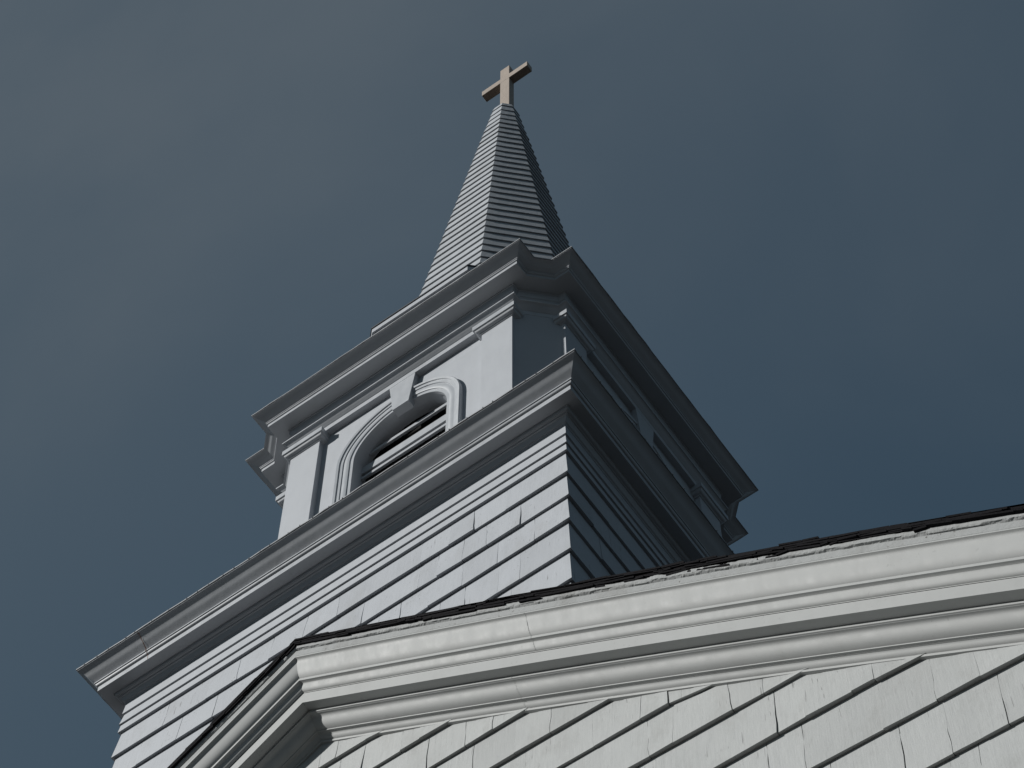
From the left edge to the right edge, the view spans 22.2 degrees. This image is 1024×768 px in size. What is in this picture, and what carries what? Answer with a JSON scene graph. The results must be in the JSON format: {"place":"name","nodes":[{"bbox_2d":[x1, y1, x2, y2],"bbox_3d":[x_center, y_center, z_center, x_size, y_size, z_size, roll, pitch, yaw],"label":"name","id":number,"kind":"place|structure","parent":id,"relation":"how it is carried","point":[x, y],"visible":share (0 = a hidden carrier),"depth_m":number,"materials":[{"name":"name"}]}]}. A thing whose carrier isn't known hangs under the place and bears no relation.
{"place":"outdoors","nodes":[
{"label":"outdoors","id":0,"kind":"place"},
{"bbox_2d":[0,0,1023,767],"label":"sky","id":1,"kind":"structure","parent":0,"point":[810,213],"materials":[{"name":"blue"}]},
{"label":"ground","id":2,"kind":"structure","parent":0,"visible":0},
{"bbox_2d":[76,62,1023,767],"bbox_3d":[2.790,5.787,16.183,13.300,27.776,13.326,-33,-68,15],"label":"church","id":3,"kind":"structure","parent":2,"relation":"on","point":[502,474],"depth_m":14.01,"materials":[{"name":"paint"}]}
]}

